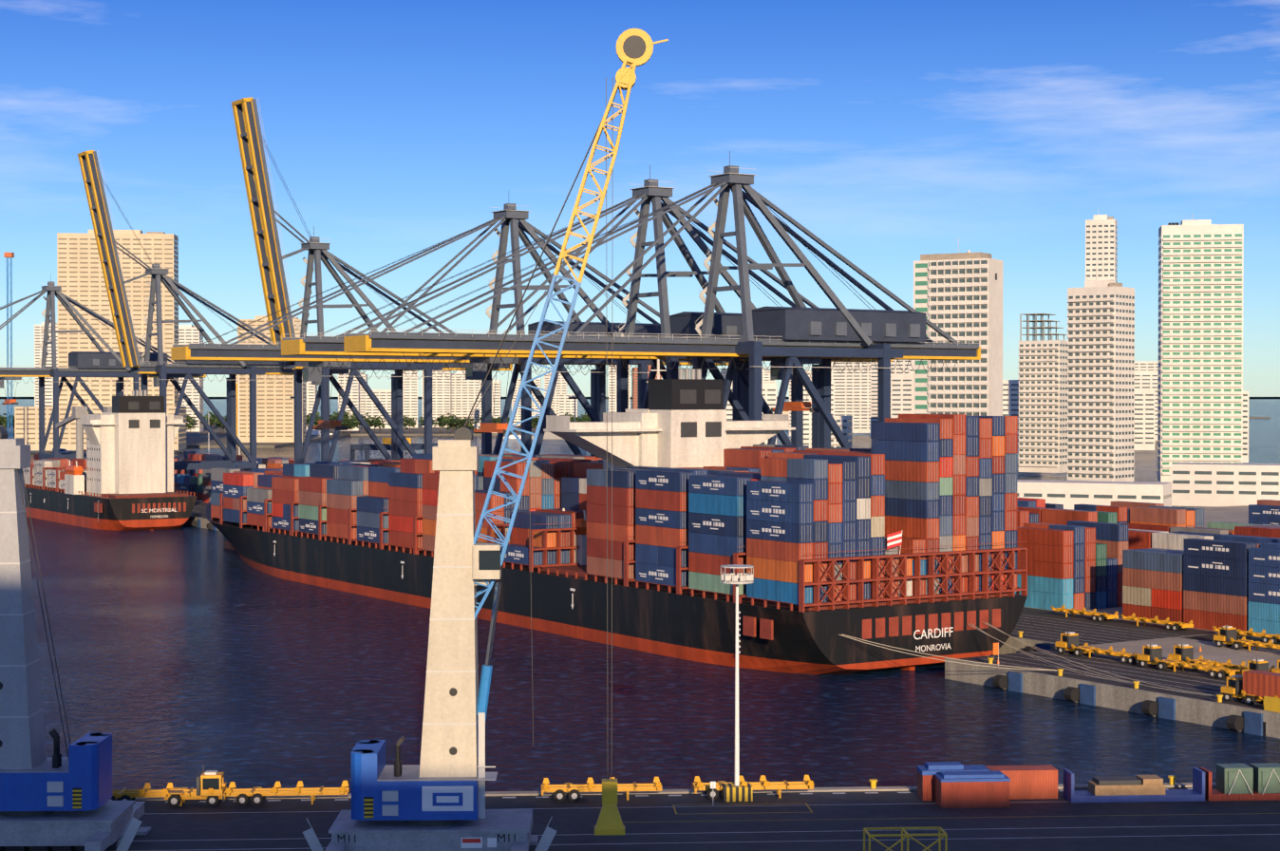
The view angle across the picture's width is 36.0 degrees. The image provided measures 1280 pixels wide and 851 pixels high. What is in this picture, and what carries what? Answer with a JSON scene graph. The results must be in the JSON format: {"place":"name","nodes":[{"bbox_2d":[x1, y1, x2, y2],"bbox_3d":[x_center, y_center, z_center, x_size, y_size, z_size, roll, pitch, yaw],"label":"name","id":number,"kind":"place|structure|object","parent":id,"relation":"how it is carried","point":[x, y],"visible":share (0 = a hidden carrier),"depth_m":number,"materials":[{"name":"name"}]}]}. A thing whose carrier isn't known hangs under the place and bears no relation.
{"place":"outdoors","nodes":[
{"label":"outdoors","id":0,"kind":"place"},
{"bbox_2d":[0,229,1270,450],"bbox_3d":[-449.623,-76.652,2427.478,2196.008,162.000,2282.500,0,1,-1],"label":"shore","id":1,"kind":"structure","parent":0,"point":[80,275],"depth_m":1582.07,"materials":[{"name":"beige concrete"}]},
{"bbox_2d":[720,213,1279,509],"bbox_3d":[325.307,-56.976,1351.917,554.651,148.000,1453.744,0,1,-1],"label":"buildings","id":2,"kind":"structure","parent":1,"relation":"on","point":[1092,404],"depth_m":842.19,"materials":[{"name":"beige concrete"}]},
{"bbox_2d":[0,398,1279,792],"bbox_3d":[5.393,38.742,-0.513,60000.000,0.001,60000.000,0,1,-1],"label":"water","id":3,"kind":"structure","parent":0,"point":[184,653],"depth_m":252.03,"materials":[{"name":"blue liquid"}]},
{"bbox_2d":[22,384,196,530],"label":"container ship","id":4,"kind":"object","parent":3,"relation":"in","point":[120,477],"visible":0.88,"depth_m":580.05,"materials":[{"name":"white paint"}]},
{"bbox_2d":[141,508,177,512],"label":"ship name lettering","id":5,"kind":"object","parent":4,"relation":"attached to","point":[160,510],"visible":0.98,"depth_m":572.98,"materials":[{"name":"white paint"}]},
{"bbox_2d":[186,374,562,438],"bbox_3d":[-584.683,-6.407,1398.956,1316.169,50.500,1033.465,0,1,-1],"label":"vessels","id":6,"kind":"object","parent":3,"relation":"on","point":[549,435],"visible":0.21,"depth_m":1798.87,"materials":[{"name":"white"}]},
{"bbox_2d":[206,358,1027,674],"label":"container ship","id":7,"kind":"object","parent":3,"relation":"in","point":[702,490],"visible":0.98,"depth_m":292.40,"materials":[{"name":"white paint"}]},
{"bbox_2d":[915,642,950,651],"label":"ship's port name","id":8,"kind":"object","parent":7,"relation":"attached to","point":[931,647],"visible":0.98,"depth_m":278.71,"materials":[{"name":"white paint"}]},
{"bbox_2d":[913,626,953,639],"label":"ship name","id":9,"kind":"object","parent":7,"relation":"attached to","point":[929,632],"visible":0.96,"depth_m":278.67,"materials":[{"name":"white paint"}]},
{"bbox_2d":[4,774,1279,850],"bbox_3d":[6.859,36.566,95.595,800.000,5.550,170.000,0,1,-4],"label":"pier","id":10,"kind":"structure","parent":3,"relation":"in","point":[827,818],"depth_m":167.00,"materials":[{"name":"concrete"}]},
{"bbox_2d":[0,426,150,850],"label":"harbor crane","id":11,"kind":"object","parent":10,"relation":"on","point":[58,800],"visible":1,"depth_m":154.27,"materials":[{"name":"white"}]},
{"bbox_2d":[302,28,668,850],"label":"harbor crane","id":12,"kind":"object","parent":10,"relation":"on","point":[434,800],"visible":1,"depth_m":151.15,"materials":[{"name":"white"}]},
{"bbox_2d":[337,834,355,842],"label":"painted lettering","id":13,"kind":"object","parent":12,"relation":"attached to","point":[338,836],"visible":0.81,"depth_m":149.20,"materials":[{"name":"black"}]},
{"bbox_2d":[497,833,515,842],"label":"painted lettering","id":14,"kind":"object","parent":12,"relation":"attached to","point":[504,837],"visible":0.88,"depth_m":149.46,"materials":[{"name":"black"}]},
{"bbox_2d":[0,0,1279,398],"label":"sky","id":15,"kind":"structure","parent":0,"point":[894,132],"materials":[{"name":"blue"}]},
{"bbox_2d":[109,564,1279,850],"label":"quayside equipment","id":16,"kind":"object","parent":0,"point":[949,784],"visible":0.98,"depth_m":175.87,"materials":[{"name":"yellow metal"}]},
{"bbox_2d":[183,500,1279,738],"bbox_3d":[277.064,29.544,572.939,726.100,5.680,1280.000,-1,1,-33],"label":"quay","id":17,"kind":"structure","parent":0,"point":[1040,628],"depth_m":264.13,"materials":[{"name":"concrete"}]},
{"bbox_2d":[0,281,206,460],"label":"gantry crane","id":18,"kind":"object","parent":17,"relation":"on","point":[102,363],"visible":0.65,"depth_m":729.13,"materials":[{"name":"grey metal"}]},
{"bbox_2d":[77,150,306,471],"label":"gantry crane","id":19,"kind":"object","parent":17,"relation":"on","point":[108,252],"visible":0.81,"depth_m":628.20,"materials":[{"name":"yellow"}]},
{"bbox_2d":[231,96,512,464],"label":"gantry crane","id":20,"kind":"object","parent":17,"relation":"on","point":[257,181],"visible":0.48,"depth_m":520.70,"materials":[{"name":"grey metal"}]},
{"bbox_2d":[350,437,437,461],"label":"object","id":21,"kind":"object","parent":17,"relation":"on","point":[385,443],"visible":0.15,"depth_m":560.49,"materials":[{"name":"grey"}]},
{"bbox_2d":[290,395,577,454],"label":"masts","id":22,"kind":"object","parent":17,"relation":"on","point":[570,397],"visible":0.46,"depth_m":537.18,"materials":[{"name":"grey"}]},
{"bbox_2d":[170,203,729,457],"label":"gantry crane","id":23,"kind":"object","parent":17,"relation":"on","point":[510,215],"visible":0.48,"depth_m":430.91,"materials":[{"name":"grey metal"}]},
{"bbox_2d":[281,165,892,445],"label":"gantry crane","id":24,"kind":"object","parent":17,"relation":"on","point":[679,325],"visible":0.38,"depth_m":384.62,"materials":[{"name":"grey metal"}]},
{"bbox_2d":[34,448,1279,634],"bbox_3d":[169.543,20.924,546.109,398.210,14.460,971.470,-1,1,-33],"label":"shipping containers","id":25,"kind":"object","parent":17,"relation":"on","point":[1160,560],"visible":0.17,"depth_m":333.00,"materials":[{"name":"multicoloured metal"}]},
{"bbox_2d":[343,150,980,448],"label":"gantry crane","id":26,"kind":"object","parent":17,"relation":"on","point":[786,341],"visible":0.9,"depth_m":363.96,"materials":[{"name":"grey metal"}]},
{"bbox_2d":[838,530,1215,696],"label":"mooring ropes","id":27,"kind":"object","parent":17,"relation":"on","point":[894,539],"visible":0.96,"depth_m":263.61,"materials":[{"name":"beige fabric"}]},
{"bbox_2d":[993,604,1279,712],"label":"yard vehicles","id":28,"kind":"object","parent":17,"relation":"on","point":[1253,681],"visible":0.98,"depth_m":262.38,"materials":[{"name":"yellow metal"}]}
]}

